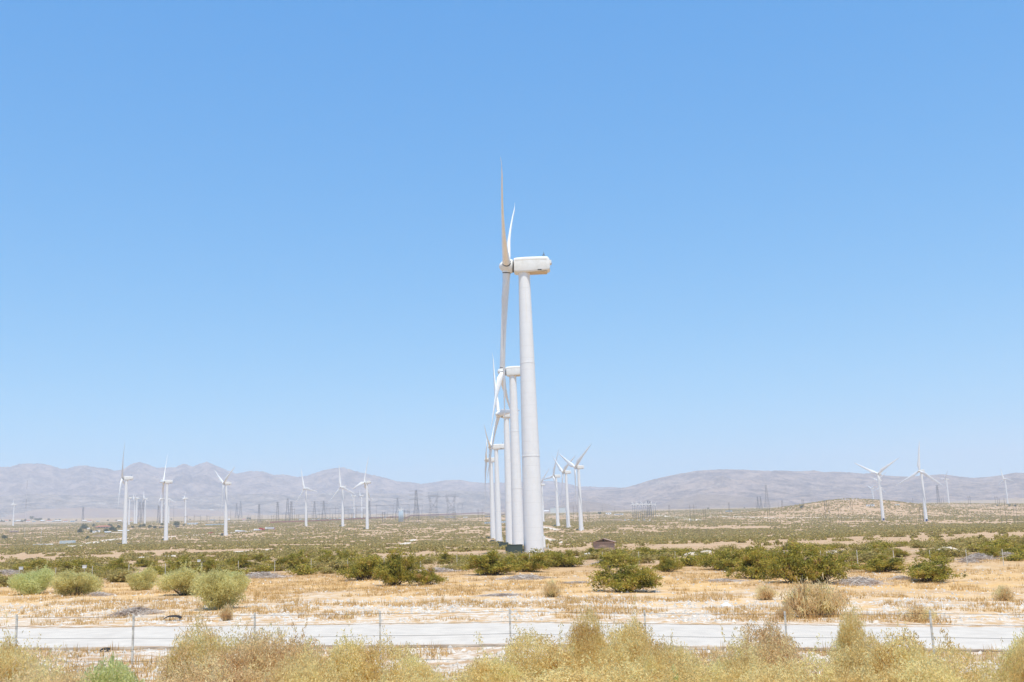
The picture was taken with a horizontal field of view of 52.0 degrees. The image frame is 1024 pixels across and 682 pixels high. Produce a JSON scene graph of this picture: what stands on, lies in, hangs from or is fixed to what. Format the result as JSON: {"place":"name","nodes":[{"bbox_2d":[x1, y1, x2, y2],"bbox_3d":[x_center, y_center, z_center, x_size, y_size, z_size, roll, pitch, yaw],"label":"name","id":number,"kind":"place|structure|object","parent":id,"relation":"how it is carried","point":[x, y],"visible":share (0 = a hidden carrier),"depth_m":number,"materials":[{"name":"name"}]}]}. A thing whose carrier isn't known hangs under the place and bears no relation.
{"place":"outdoors","nodes":[
{"label":"outdoors","id":0,"kind":"place"},
{"bbox_2d":[1,507,266,518],"bbox_3d":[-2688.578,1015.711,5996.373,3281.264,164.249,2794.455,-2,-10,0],"label":"hills","id":1,"kind":"structure","parent":0,"point":[76,513],"depth_m":6309.63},
{"bbox_2d":[0,490,555,518],"bbox_3d":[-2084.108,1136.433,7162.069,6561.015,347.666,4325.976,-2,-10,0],"label":"mountains","id":2,"kind":"structure","parent":0,"point":[473,501],"depth_m":7477.84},
{"bbox_2d":[0,462,619,496],"bbox_3d":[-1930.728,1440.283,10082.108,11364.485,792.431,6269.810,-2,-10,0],"label":"mountains","id":3,"kind":"structure","parent":0,"point":[201,479],"depth_m":10087.86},
{"bbox_2d":[0,498,1023,681],"bbox_3d":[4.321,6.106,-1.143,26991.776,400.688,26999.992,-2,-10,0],"label":"desert ground","id":4,"kind":"structure","parent":0,"point":[460,657],"depth_m":55.21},
{"bbox_2d":[7,561,55,594],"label":"sage bush","id":5,"kind":"object","parent":4,"relation":"on","point":[36,582],"visible":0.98,"depth_m":64.33,"materials":[{"name":"green plant"}]},
{"bbox_2d":[0,609,67,681],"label":"dry bush","id":6,"kind":"object","parent":4,"relation":"on","point":[9,652],"visible":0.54,"depth_m":14.98,"materials":[{"name":"plant"}]},
{"bbox_2d":[8,559,63,570],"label":"creosote bush","id":7,"kind":"object","parent":4,"relation":"on","point":[33,564],"visible":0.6,"depth_m":150.45,"materials":[{"name":"green plant"}]},
{"bbox_2d":[0,643,94,681],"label":"straw bush","id":8,"kind":"object","parent":4,"relation":"on","point":[40,676],"visible":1,"depth_m":13.24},
{"bbox_2d":[50,566,103,595],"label":"sage bush","id":9,"kind":"object","parent":4,"relation":"on","point":[86,583],"visible":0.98,"depth_m":60.55,"materials":[{"name":"green plant"}]},
{"bbox_2d":[52,559,109,572],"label":"creosote bush","id":10,"kind":"object","parent":4,"relation":"on","point":[68,565],"visible":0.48,"depth_m":125.43,"materials":[{"name":"green plant"}]},
{"bbox_2d":[77,652,144,681],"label":"sage bush","id":11,"kind":"object","parent":4,"relation":"on","point":[122,673],"visible":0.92,"depth_m":15.43,"materials":[{"name":"green plant"}]},
{"bbox_2d":[102,556,130,569],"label":"creosote bush","id":12,"kind":"object","parent":4,"relation":"on","point":[118,563],"visible":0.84,"depth_m":130.65,"materials":[{"name":"green plant"}]},
{"bbox_2d":[99,569,133,582],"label":"creosote bush","id":13,"kind":"object","parent":4,"relation":"on","point":[119,577],"visible":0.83,"depth_m":81.33,"materials":[{"name":"green plant"}]},
{"bbox_2d":[117,443,132,543],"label":"wind turbine","id":14,"kind":"object","parent":4,"relation":"on","point":[124,533],"visible":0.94,"depth_m":1029.28,"materials":[{"name":"grey"}]},
{"bbox_2d":[97,606,176,616],"bbox_3d":[-15.567,11.248,43.661,2.427,0.587,4.091,-8,-12,30],"label":"dead brush","id":15,"kind":"object","parent":4,"relation":"on","point":[141,610],"visible":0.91,"depth_m":43.33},
{"bbox_2d":[125,563,157,590],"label":"sage bush","id":16,"kind":"object","parent":4,"relation":"on","point":[144,579],"visible":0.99,"depth_m":65.64,"materials":[{"name":"green plant"}]},
{"bbox_2d":[134,557,161,566],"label":"creosote bush","id":17,"kind":"object","parent":4,"relation":"on","point":[142,562],"visible":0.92,"depth_m":169.85,"materials":[{"name":"green plant"}]},
{"bbox_2d":[159,456,172,539],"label":"wind turbine","id":18,"kind":"object","parent":4,"relation":"on","point":[163,481],"visible":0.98,"depth_m":1175.08,"materials":[{"name":"grey"}]},
{"bbox_2d":[154,561,201,595],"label":"sage bush","id":19,"kind":"object","parent":4,"relation":"on","point":[181,580],"visible":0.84,"depth_m":58.33,"materials":[{"name":"green plant"}]},
{"bbox_2d":[163,554,211,569],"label":"creosote bush","id":20,"kind":"object","parent":4,"relation":"on","point":[175,564],"visible":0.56,"depth_m":116.07,"materials":[{"name":"green plant"}]},
{"bbox_2d":[193,557,225,573],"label":"creosote bush","id":21,"kind":"object","parent":4,"relation":"on","point":[209,565],"visible":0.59,"depth_m":96.51,"materials":[{"name":"green plant"}]},
{"bbox_2d":[153,596,270,681],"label":"straw bush","id":22,"kind":"object","parent":4,"relation":"on","point":[193,645],"visible":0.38,"depth_m":16.20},
{"bbox_2d":[145,652,281,681],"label":"straw bush","id":23,"kind":"object","parent":4,"relation":"on","point":[215,671],"visible":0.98,"depth_m":14.55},
{"bbox_2d":[187,563,251,609],"bbox_3d":[-12.699,10.663,45.672,2.649,2.020,2.717,0,-10,-10],"label":"sage bush","id":24,"kind":"object","parent":4,"relation":"on","point":[219,590],"visible":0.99,"depth_m":44.97,"materials":[{"name":"green plant"}]},
{"bbox_2d":[215,467,234,535],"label":"wind turbine","id":25,"kind":"object","parent":4,"relation":"on","point":[224,482],"visible":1,"depth_m":1319.06,"materials":[{"name":"grey"}]},
{"bbox_2d":[218,604,235,620],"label":"dry bush","id":26,"kind":"object","parent":4,"relation":"on","point":[225,614],"visible":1,"depth_m":39.47,"materials":[{"name":"beige plant"}]},
{"bbox_2d":[218,554,252,567],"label":"creosote bush","id":27,"kind":"object","parent":4,"relation":"on","point":[242,562],"visible":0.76,"depth_m":129.21,"materials":[{"name":"green plant"}]},
{"bbox_2d":[196,607,331,681],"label":"straw bush","id":28,"kind":"object","parent":4,"relation":"on","point":[263,659],"visible":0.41,"depth_m":15.57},
{"bbox_2d":[246,571,295,578],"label":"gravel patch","id":29,"kind":"object","parent":4,"relation":"on","point":[262,574],"visible":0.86,"depth_m":81.88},
{"bbox_2d":[261,549,318,567],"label":"creosote bush","id":30,"kind":"object","parent":4,"relation":"on","point":[293,558],"visible":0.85,"depth_m":114.23,"materials":[{"name":"green plant"}]},
{"bbox_2d":[283,561,324,574],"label":"creosote bush","id":31,"kind":"object","parent":4,"relation":"on","point":[302,570],"visible":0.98,"depth_m":87.31,"materials":[{"name":"green plant"}]},
{"bbox_2d":[263,644,348,681],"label":"dry bush","id":32,"kind":"object","parent":4,"relation":"on","point":[314,673],"visible":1,"depth_m":13.60,"materials":[{"name":"plant"}]},
{"bbox_2d":[295,470,316,525],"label":"wind turbine","id":33,"kind":"object","parent":4,"relation":"on","point":[305,489],"visible":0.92,"depth_m":1821.39,"materials":[{"name":"grey"}]},
{"bbox_2d":[314,548,357,562],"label":"creosote bush","id":34,"kind":"object","parent":4,"relation":"on","point":[327,554],"visible":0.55,"depth_m":129.93,"materials":[{"name":"green plant"}]},
{"bbox_2d":[318,555,354,571],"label":"creosote bush","id":35,"kind":"object","parent":4,"relation":"on","point":[340,565],"visible":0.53,"depth_m":93.24,"materials":[{"name":"green plant"}]},
{"bbox_2d":[329,467,354,526],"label":"wind turbine","id":36,"kind":"object","parent":4,"relation":"on","point":[342,512],"visible":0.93,"depth_m":1737.56,"materials":[{"name":"grey"}]},
{"bbox_2d":[282,613,424,681],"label":"dry bush","id":37,"kind":"object","parent":4,"relation":"on","point":[354,669],"visible":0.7,"depth_m":15.49,"materials":[{"name":"plant"}]},
{"bbox_2d":[353,456,371,528],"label":"wind turbine","id":38,"kind":"object","parent":4,"relation":"on","point":[365,483],"visible":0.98,"depth_m":1462.00,"materials":[{"name":"grey"}]},
{"bbox_2d":[336,553,388,579],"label":"creosote bush","id":39,"kind":"object","parent":4,"relation":"on","point":[362,568],"visible":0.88,"depth_m":72.85,"materials":[{"name":"green plant"}]},
{"bbox_2d":[372,544,436,585],"bbox_3d":[-6.805,13.620,63.954,3.663,2.586,3.156,4,-12,-28],"label":"creosote bush","id":40,"kind":"object","parent":4,"relation":"on","point":[397,569],"visible":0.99,"depth_m":63.53,"materials":[{"name":"green plant"}]},
{"bbox_2d":[369,650,478,681],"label":"dry bush","id":41,"kind":"object","parent":4,"relation":"on","point":[407,678],"visible":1,"depth_m":13.63,"materials":[{"name":"plant"}]},
{"bbox_2d":[379,644,472,681],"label":"dry bush","id":42,"kind":"object","parent":4,"relation":"on","point":[424,669],"visible":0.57,"depth_m":15.43,"materials":[{"name":"plant"}]},
{"bbox_2d":[406,565,448,584],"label":"creosote bush","id":43,"kind":"object","parent":4,"relation":"on","point":[424,577],"visible":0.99,"depth_m":63.22,"materials":[{"name":"green plant"}]},
{"bbox_2d":[433,560,471,569],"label":"creosote bush","id":44,"kind":"object","parent":4,"relation":"on","point":[453,566],"visible":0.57,"depth_m":86.53,"materials":[{"name":"green plant"}]},
{"bbox_2d":[484,440,495,538],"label":"wind turbine","id":45,"kind":"object","parent":4,"relation":"on","point":[492,518],"visible":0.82,"depth_m":869.15,"materials":[{"name":"grey"}]},
{"bbox_2d":[456,549,528,574],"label":"creosote bush","id":46,"kind":"object","parent":4,"relation":"on","point":[490,563],"visible":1,"depth_m":75.64,"materials":[{"name":"green plant"}]},
{"bbox_2d":[484,420,503,541],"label":"wind turbine","id":47,"kind":"object","parent":4,"relation":"on","point":[498,524],"visible":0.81,"depth_m":716.11,"materials":[{"name":"grey"}]},
{"bbox_2d":[487,353,519,543],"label":"wind turbine","id":48,"kind":"object","parent":4,"relation":"on","point":[499,413],"visible":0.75,"depth_m":522.81,"materials":[{"name":"grey"}]},
{"bbox_2d":[3,549,1003,575],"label":"wire fence","id":49,"kind":"object","parent":4,"relation":"on","point":[893,554],"visible":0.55,"depth_m":90.47,"materials":[{"name":"metal"}]},
{"bbox_2d":[490,311,523,544],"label":"wind turbine","id":50,"kind":"object","parent":4,"relation":"on","point":[512,373],"visible":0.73,"depth_m":388.16,"materials":[{"name":"grey"}]},
{"bbox_2d":[0,498,1023,569],"bbox_3d":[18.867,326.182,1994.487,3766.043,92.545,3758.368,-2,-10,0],"label":"desert scrub","id":51,"kind":"object","parent":4,"relation":"on","point":[805,533],"visible":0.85,"depth_m":1018.68,"materials":[{"name":"green plant"}]},
{"bbox_2d":[0,608,1023,667],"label":"wire fence","id":52,"kind":"object","parent":4,"relation":"on","point":[16,626],"visible":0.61,"depth_m":24.32,"materials":[{"name":"metal"}]},
{"bbox_2d":[454,618,589,681],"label":"dry bush","id":53,"kind":"object","parent":4,"relation":"on","point":[484,671],"visible":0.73,"depth_m":16.20,"materials":[{"name":"plant"}]},
{"bbox_2d":[499,157,551,552],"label":"wind turbine","id":54,"kind":"object","parent":4,"relation":"on","point":[523,268],"visible":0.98,"depth_m":235.30,"materials":[{"name":"paint"}]},
{"bbox_2d":[496,574,557,580],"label":"dirt patch","id":55,"kind":"object","parent":4,"relation":"on","point":[525,576],"visible":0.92,"depth_m":68.51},
{"bbox_2d":[507,547,554,571],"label":"creosote bush","id":56,"kind":"object","parent":4,"relation":"on","point":[534,562],"visible":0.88,"depth_m":79.72,"materials":[{"name":"green plant"}]},
{"bbox_2d":[542,450,560,525],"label":"wind turbine","id":57,"kind":"object","parent":4,"relation":"on","point":[556,496],"visible":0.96,"depth_m":1370.63,"materials":[{"name":"grey"}]},
{"bbox_2d":[541,577,562,596],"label":"dry bush","id":58,"kind":"object","parent":4,"relation":"on","point":[551,589],"visible":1,"depth_m":49.21,"materials":[{"name":"beige plant"}]},
{"bbox_2d":[553,455,575,527],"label":"wind turbine","id":59,"kind":"object","parent":4,"relation":"on","point":[565,472],"visible":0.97,"depth_m":1226.40,"materials":[{"name":"grey"}]},
{"bbox_2d":[541,549,588,566],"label":"creosote bush","id":60,"kind":"object","parent":4,"relation":"on","point":[572,560],"visible":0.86,"depth_m":88.99,"materials":[{"name":"green plant"}]},
{"bbox_2d":[559,443,591,530],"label":"wind turbine","id":61,"kind":"object","parent":4,"relation":"on","point":[578,468],"visible":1,"depth_m":1078.88,"materials":[{"name":"grey"}]},
{"bbox_2d":[501,644,661,681],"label":"dry bush","id":62,"kind":"object","parent":4,"relation":"on","point":[569,676],"visible":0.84,"depth_m":14.49,"materials":[{"name":"plant"}]},
{"bbox_2d":[557,600,612,671],"bbox_3d":[1.227,5.213,17.093,1.357,1.954,1.419,7,-14,-41],"label":"dry bush","id":63,"kind":"object","parent":4,"relation":"on","point":[588,640],"visible":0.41,"depth_m":17.09,"materials":[{"name":"plant"}]},
{"bbox_2d":[592,538,615,550],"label":"pump shed","id":64,"kind":"structure","parent":4,"relation":"on","point":[600,543],"depth_m":207.38,"materials":[{"name":"brown"}]},
{"bbox_2d":[587,548,643,566],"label":"creosote bush","id":65,"kind":"object","parent":4,"relation":"on","point":[617,555],"visible":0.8,"depth_m":86.00,"materials":[{"name":"green plant"}]},
{"bbox_2d":[586,559,666,592],"bbox_3d":[5.819,11.877,53.201,4.092,1.752,4.278,-2,-10,1],"label":"creosote bush","id":66,"kind":"object","parent":4,"relation":"on","point":[629,578],"visible":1,"depth_m":53.01,"materials":[{"name":"green plant"}]},
{"bbox_2d":[576,592,684,681],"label":"olive bush","id":67,"kind":"object","parent":4,"relation":"on","point":[633,641],"visible":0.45,"depth_m":16.53,"materials":[{"name":"plant"}]},
{"bbox_2d":[625,548,658,563],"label":"creosote bush","id":68,"kind":"object","parent":4,"relation":"on","point":[647,557],"visible":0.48,"depth_m":94.08,"materials":[{"name":"green plant"}]},
{"bbox_2d":[575,641,732,681],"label":"dry bush","id":69,"kind":"object","parent":4,"relation":"on","point":[697,676],"visible":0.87,"depth_m":14.59,"materials":[{"name":"plant"}]},
{"bbox_2d":[625,632,707,680],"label":"dry bush","id":70,"kind":"object","parent":4,"relation":"on","point":[653,662],"visible":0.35,"depth_m":15.80,"materials":[{"name":"plant"}]},
{"bbox_2d":[650,555,685,571],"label":"creosote bush","id":71,"kind":"object","parent":4,"relation":"on","point":[668,564],"visible":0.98,"depth_m":76.44,"materials":[{"name":"green plant"}]},
{"bbox_2d":[667,548,704,566],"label":"creosote bush","id":72,"kind":"object","parent":4,"relation":"on","point":[686,561],"visible":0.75,"depth_m":86.83,"materials":[{"name":"green plant"}]},
{"bbox_2d":[690,547,744,569],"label":"creosote bush","id":73,"kind":"object","parent":4,"relation":"on","point":[718,562],"visible":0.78,"depth_m":78.25,"materials":[{"name":"green plant"}]},
{"bbox_2d":[723,543,770,578],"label":"creosote bush","id":74,"kind":"object","parent":4,"relation":"on","point":[747,565],"visible":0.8,"depth_m":66.18,"materials":[{"name":"green plant"}]},
{"bbox_2d":[699,635,794,681],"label":"olive bush","id":75,"kind":"object","parent":4,"relation":"on","point":[736,671],"visible":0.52,"depth_m":14.79,"materials":[{"name":"plant"}]},
{"bbox_2d":[749,582,778,599],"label":"dry bush","id":76,"kind":"object","parent":4,"relation":"on","point":[765,593],"visible":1,"depth_m":46.47,"materials":[{"name":"beige plant"}]},
{"bbox_2d":[701,609,829,681],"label":"straw bush","id":77,"kind":"object","parent":4,"relation":"on","point":[777,648],"visible":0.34,"depth_m":16.01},
{"bbox_2d":[749,536,814,583],"bbox_3d":[16.046,12.795,61.333,4.313,2.695,3.716,-7,-11,25],"label":"creosote bush","id":78,"kind":"object","parent":4,"relation":"on","point":[785,565],"visible":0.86,"depth_m":60.76,"materials":[{"name":"green plant"}]},
{"bbox_2d":[775,600,797,619],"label":"dry bush","id":79,"kind":"object","parent":4,"relation":"on","point":[787,608],"visible":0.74,"depth_m":36.41,"materials":[{"name":"beige plant"}]},
{"bbox_2d":[772,576,827,618],"bbox_3d":[10.346,9.080,37.180,2.068,1.569,1.709,-1,-10,-5],"label":"dry bush","id":80,"kind":"object","parent":4,"relation":"on","point":[800,600],"visible":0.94,"depth_m":37.02,"materials":[{"name":"beige plant"}]},
{"bbox_2d":[734,633,884,681],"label":"olive bush","id":81,"kind":"object","parent":4,"relation":"on","point":[800,673],"visible":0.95,"depth_m":14.21,"materials":[{"name":"plant"}]},
{"bbox_2d":[792,543,850,582],"bbox_3d":[17.539,12.828,60.562,3.733,2.354,3.571,-7,-12,28],"label":"creosote bush","id":82,"kind":"object","parent":4,"relation":"on","point":[827,566],"visible":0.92,"depth_m":59.85,"materials":[{"name":"green plant"}]},
{"bbox_2d":[810,572,849,617],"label":"dry bush","id":83,"kind":"object","parent":4,"relation":"on","point":[831,604],"visible":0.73,"depth_m":36.97,"materials":[{"name":"beige plant"}]},
{"bbox_2d":[822,595,882,678],"bbox_3d":[5.408,5.019,16.386,1.149,2.063,1.099,3,-12,-27],"label":"olive bush","id":84,"kind":"object","parent":4,"relation":"on","point":[847,629],"visible":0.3,"depth_m":16.41,"materials":[{"name":"plant"}]},
{"bbox_2d":[828,575,904,586],"bbox_3d":[19.466,13.507,59.036,3.943,0.706,6.646,0,-11,-12],"label":"dead brush","id":85,"kind":"object","parent":4,"relation":"on","point":[860,580],"visible":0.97,"depth_m":58.39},
{"bbox_2d":[842,543,892,557],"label":"creosote bush","id":86,"kind":"object","parent":4,"relation":"on","point":[874,545],"visible":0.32,"depth_m":91.09,"materials":[{"name":"green plant"}]},
{"bbox_2d":[846,546,904,560],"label":"creosote bush","id":87,"kind":"object","parent":4,"relation":"on","point":[873,552],"visible":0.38,"depth_m":87.70,"materials":[{"name":"green plant"}]},
{"bbox_2d":[842,553,908,571],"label":"creosote bush","id":88,"kind":"object","parent":4,"relation":"on","point":[885,563],"visible":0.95,"depth_m":71.75,"materials":[{"name":"green plant"}]},
{"bbox_2d":[855,458,897,519],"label":"wind turbine","id":89,"kind":"object","parent":4,"relation":"on","point":[879,473],"visible":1,"depth_m":1469.00,"materials":[{"name":"grey"}]},
{"bbox_2d":[822,605,996,681],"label":"dry bush","id":90,"kind":"object","parent":4,"relation":"on","point":[882,655],"visible":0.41,"depth_m":15.24,"materials":[{"name":"plant"}]},
{"bbox_2d":[898,443,942,521],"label":"wind turbine","id":91,"kind":"object","parent":4,"relation":"on","point":[922,472],"visible":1,"depth_m":1356.49,"materials":[{"name":"grey"}]},
{"bbox_2d":[900,605,942,621],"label":"dry bush","id":92,"kind":"object","parent":4,"relation":"on","point":[909,615],"visible":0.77,"depth_m":35.28,"materials":[{"name":"beige plant"}]},
{"bbox_2d":[867,646,989,681],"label":"olive bush","id":93,"kind":"object","parent":4,"relation":"on","point":[900,674],"visible":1,"depth_m":13.40,"materials":[{"name":"plant"}]},
{"bbox_2d":[899,554,966,581],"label":"creosote bush","id":94,"kind":"object","parent":4,"relation":"on","point":[930,571],"visible":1,"depth_m":61.08,"materials":[{"name":"green plant"}]},
{"bbox_2d":[924,538,963,550],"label":"creosote bush","id":95,"kind":"object","parent":4,"relation":"on","point":[952,543],"visible":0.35,"depth_m":104.90,"materials":[{"name":"green plant"}]},
{"bbox_2d":[928,545,974,557],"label":"creosote bush","id":96,"kind":"object","parent":4,"relation":"on","point":[958,553],"visible":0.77,"depth_m":91.18,"materials":[{"name":"green plant"}]},
{"bbox_2d":[955,552,999,559],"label":"dead brush","id":97,"kind":"object","parent":4,"relation":"on","point":[979,556],"visible":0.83,"depth_m":85.50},
{"bbox_2d":[970,545,1005,556],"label":"creosote bush","id":98,"kind":"object","parent":4,"relation":"on","point":[993,551],"visible":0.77,"depth_m":88.20,"materials":[{"name":"green plant"}]},
{"bbox_2d":[968,626,1023,681],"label":"olive bush","id":99,"kind":"object","parent":4,"relation":"on","point":[1014,671],"visible":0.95,"depth_m":14.86,"materials":[{"name":"plant"}]},
{"bbox_2d":[974,536,1022,550],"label":"creosote bush","id":100,"kind":"object","parent":4,"relation":"on","point":[1006,544],"visible":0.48,"depth_m":100.75,"materials":[{"name":"green plant"}]},
{"bbox_2d":[991,583,1016,600],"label":"dry bush","id":101,"kind":"object","parent":4,"relation":"on","point":[1004,594],"visible":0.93,"depth_m":45.24,"materials":[{"name":"beige plant"}]},
{"bbox_2d":[0,558,1023,681],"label":"dry grass","id":102,"kind":"structure","parent":0,"point":[256,593],"depth_m":46.45,"materials":[{"name":"plant"}]},
{"bbox_2d":[0,623,1023,648],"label":"dirt road","id":103,"kind":"structure","parent":0,"point":[712,635],"depth_m":31.99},
{"bbox_2d":[2,644,1009,651],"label":"road edge","id":104,"kind":"object","parent":103,"relation":"on","point":[489,645],"visible":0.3,"depth_m":28.37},
{"bbox_2d":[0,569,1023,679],"bbox_3d":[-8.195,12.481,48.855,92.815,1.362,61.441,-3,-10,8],"label":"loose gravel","id":105,"kind":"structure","parent":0,"point":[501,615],"depth_m":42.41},
{"bbox_2d":[0,0,1023,487],"label":"sky","id":106,"kind":"structure","parent":0,"point":[244,235],"materials":[{"name":"blue"}]},
{"bbox_2d":[544,494,793,511],"bbox_3d":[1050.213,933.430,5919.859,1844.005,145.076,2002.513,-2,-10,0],"label":"hills","id":107,"kind":"structure","parent":0,"point":[700,501],"depth_m":5747.91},
{"bbox_2d":[488,469,1023,511],"bbox_3d":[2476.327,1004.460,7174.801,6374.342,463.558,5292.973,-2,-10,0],"label":"mountains","id":108,"kind":"structure","parent":0,"point":[795,487],"depth_m":7186.64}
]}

